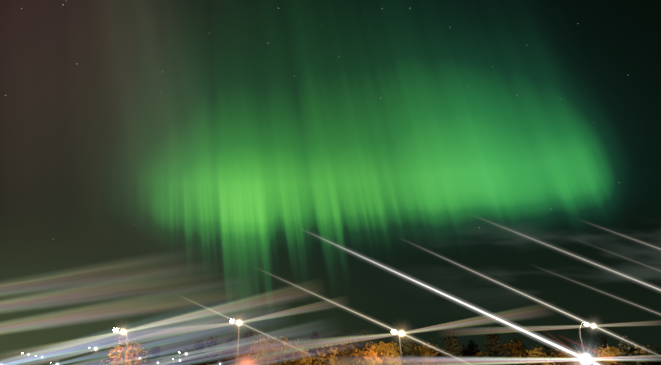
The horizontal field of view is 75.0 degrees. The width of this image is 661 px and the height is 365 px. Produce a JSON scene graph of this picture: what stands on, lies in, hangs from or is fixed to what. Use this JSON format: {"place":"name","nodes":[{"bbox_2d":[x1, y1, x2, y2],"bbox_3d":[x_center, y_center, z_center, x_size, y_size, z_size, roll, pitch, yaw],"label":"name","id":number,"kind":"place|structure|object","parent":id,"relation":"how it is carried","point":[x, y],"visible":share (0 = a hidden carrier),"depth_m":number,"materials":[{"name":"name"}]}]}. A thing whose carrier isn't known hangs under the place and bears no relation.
{"place":"outdoors","nodes":[
{"label":"outdoors","id":0,"kind":"place"},
{"bbox_2d":[0,0,660,364],"label":"sky","id":1,"kind":"structure","parent":0,"point":[461,133],"materials":[{"name":"green"}]},
{"label":"ground","id":2,"kind":"structure","parent":0,"visible":0},
{"bbox_2d":[113,326,127,364],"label":"street lamp","id":3,"kind":"object","parent":2,"relation":"on","point":[116,328],"depth_m":26.05,"materials":[{"name":"silver metal"}]},
{"bbox_2d":[100,336,152,364],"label":"aspen tree","id":4,"kind":"object","parent":2,"relation":"on","point":[134,355],"depth_m":27.36,"materials":[{"name":"orange plant"}]},
{"bbox_2d":[146,344,163,364],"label":"spruce tree","id":5,"kind":"object","parent":2,"relation":"on","point":[155,351],"depth_m":33.72,"materials":[{"name":"green plant"}]},
{"bbox_2d":[177,348,190,364],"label":"spruce tree","id":6,"kind":"object","parent":2,"relation":"on","point":[185,354],"depth_m":38.60,"materials":[{"name":"green plant"}]},
{"bbox_2d":[185,340,205,364],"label":"spruce tree","id":7,"kind":"object","parent":2,"relation":"on","point":[198,345],"depth_m":32.92,"materials":[{"name":"green plant"}]},
{"bbox_2d":[198,334,221,364],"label":"spruce tree","id":8,"kind":"object","parent":2,"relation":"on","point":[211,357],"depth_m":30.43,"materials":[{"name":"green plant"}]},
{"bbox_2d":[217,337,238,364],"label":"spruce tree","id":9,"kind":"object","parent":2,"relation":"on","point":[227,358],"depth_m":35.21,"materials":[{"name":"green plant"}]},
{"bbox_2d":[229,317,239,364],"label":"street lamp","id":10,"kind":"object","parent":2,"relation":"on","point":[232,320],"depth_m":26.06,"materials":[{"name":"silver metal"}]},
{"bbox_2d":[234,329,256,364],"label":"spruce tree","id":11,"kind":"object","parent":2,"relation":"on","point":[248,337],"depth_m":31.86,"materials":[{"name":"green plant"}]},
{"bbox_2d":[245,334,287,364],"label":"aspen tree","id":12,"kind":"object","parent":2,"relation":"on","point":[266,351],"depth_m":30.48,"materials":[{"name":"orange plant"}]},
{"bbox_2d":[276,336,307,363],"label":"aspen tree","id":13,"kind":"object","parent":2,"relation":"on","point":[289,347],"depth_m":33.24,"materials":[{"name":"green plant"}]},
{"bbox_2d":[276,346,328,364],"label":"aspen tree","id":14,"kind":"object","parent":2,"relation":"on","point":[301,357],"depth_m":29.84,"materials":[{"name":"orange plant"}]},
{"bbox_2d":[306,331,322,357],"bbox_3d":[-1.380,17.947,35.822,6.255,10.643,5.807,0,-24,-1],"label":"spruce tree","id":15,"kind":"object","parent":2,"relation":"on","point":[314,341],"depth_m":37.36,"materials":[{"name":"green plant"}]},
{"bbox_2d":[311,344,344,364],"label":"aspen tree","id":16,"kind":"object","parent":2,"relation":"on","point":[332,356],"depth_m":31.61,"materials":[{"name":"orange plant"}]},
{"bbox_2d":[333,340,357,364],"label":"aspen tree","id":17,"kind":"object","parent":2,"relation":"on","point":[346,351],"depth_m":34.54,"materials":[{"name":"orange plant"}]},
{"bbox_2d":[350,330,370,364],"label":"spruce tree","id":18,"kind":"object","parent":2,"relation":"on","point":[362,338],"depth_m":34.49,"materials":[{"name":"green plant"}]},
{"bbox_2d":[350,346,388,364],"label":"aspen tree","id":19,"kind":"object","parent":2,"relation":"on","point":[370,357],"depth_m":29.74,"materials":[{"name":"orange plant"}]},
{"bbox_2d":[358,341,407,364],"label":"aspen tree","id":20,"kind":"object","parent":2,"relation":"on","point":[392,356],"depth_m":31.65,"materials":[{"name":"orange plant"}]},
{"bbox_2d":[392,328,401,364],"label":"street lamp","id":21,"kind":"object","parent":2,"relation":"on","point":[394,330],"depth_m":27.04,"materials":[{"name":"silver metal"}]},
{"bbox_2d":[402,335,422,364],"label":"spruce tree","id":22,"kind":"object","parent":2,"relation":"on","point":[413,355],"depth_m":31.89,"materials":[{"name":"green plant"}]},
{"bbox_2d":[403,339,444,364],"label":"aspen tree","id":23,"kind":"object","parent":2,"relation":"on","point":[429,354],"visible":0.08,"depth_m":32.57,"materials":[{"name":"orange plant"}]},
{"bbox_2d":[440,330,469,364],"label":"spruce tree","id":24,"kind":"object","parent":2,"relation":"on","point":[452,350],"visible":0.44,"depth_m":32.20,"materials":[{"name":"green plant"}]},
{"bbox_2d":[448,344,485,364],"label":"aspen tree","id":25,"kind":"object","parent":2,"relation":"on","point":[472,358],"visible":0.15,"depth_m":33.89,"materials":[{"name":"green plant"}]},
{"bbox_2d":[466,340,478,354],"bbox_3d":[11.913,17.622,34.106,5.203,9.829,5.429,0,-24,-1],"label":"spruce tree","id":26,"kind":"object","parent":2,"relation":"on","point":[472,346],"visible":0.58,"depth_m":35.66,"materials":[{"name":"green plant"}]},
{"bbox_2d":[479,325,513,364],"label":"spruce tree","id":27,"kind":"object","parent":2,"relation":"on","point":[493,354],"visible":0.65,"depth_m":32.23,"materials":[{"name":"green plant"}]},
{"bbox_2d":[498,340,528,364],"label":"aspen tree","id":28,"kind":"object","parent":2,"relation":"on","point":[510,347],"visible":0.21,"depth_m":33.90,"materials":[{"name":"orange plant"}]},
{"bbox_2d":[512,337,525,352],"bbox_3d":[15.844,17.684,34.583,5.776,10.106,5.450,0,-24,-1],"label":"spruce tree","id":29,"kind":"object","parent":2,"relation":"on","point":[516,340],"visible":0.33,"depth_m":36.45,"materials":[{"name":"green plant"}]},
{"bbox_2d":[509,345,554,364],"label":"aspen tree","id":30,"kind":"object","parent":2,"relation":"on","point":[528,357],"visible":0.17,"depth_m":30.79,"materials":[{"name":"orange plant"}]},
{"bbox_2d":[540,337,557,359],"bbox_3d":[16.737,16.381,31.295,5.366,9.787,5.238,0,-24,-1],"label":"spruce tree","id":31,"kind":"object","parent":2,"relation":"on","point":[548,347],"visible":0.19,"depth_m":32.85,"materials":[{"name":"green plant"}]},
{"bbox_2d":[545,346,589,364],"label":"aspen tree","id":32,"kind":"object","parent":2,"relation":"on","point":[563,358],"depth_m":30.04,"materials":[{"name":"orange plant"}]},
{"bbox_2d":[572,340,591,364],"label":"spruce tree","id":33,"kind":"object","parent":2,"relation":"on","point":[578,346],"depth_m":33.51,"materials":[{"name":"green plant"}]},
{"bbox_2d":[579,321,588,364],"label":"street lamp","id":34,"kind":"object","parent":2,"relation":"on","point":[586,323],"depth_m":27.72,"materials":[{"name":"silver metal"}]},
{"bbox_2d":[595,336,611,349],"bbox_3d":[22.474,17.290,33.660,5.615,10.069,5.250,0,-24,-1],"label":"spruce tree","id":35,"kind":"object","parent":2,"relation":"on","point":[602,341],"depth_m":35.47,"materials":[{"name":"green plant"}]},
{"bbox_2d":[587,344,630,364],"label":"aspen tree","id":36,"kind":"object","parent":2,"relation":"on","point":[607,355],"visible":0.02,"depth_m":28.88,"materials":[{"name":"orange plant"}]},
{"bbox_2d":[617,335,647,364],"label":"spruce tree","id":37,"kind":"object","parent":2,"relation":"on","point":[624,344],"visible":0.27,"depth_m":27.27,"materials":[{"name":"green plant"}]},
{"bbox_2d":[632,345,660,364],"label":"aspen tree","id":38,"kind":"object","parent":2,"relation":"on","point":[653,358],"visible":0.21,"depth_m":28.52,"materials":[{"name":"orange plant"}]}
]}

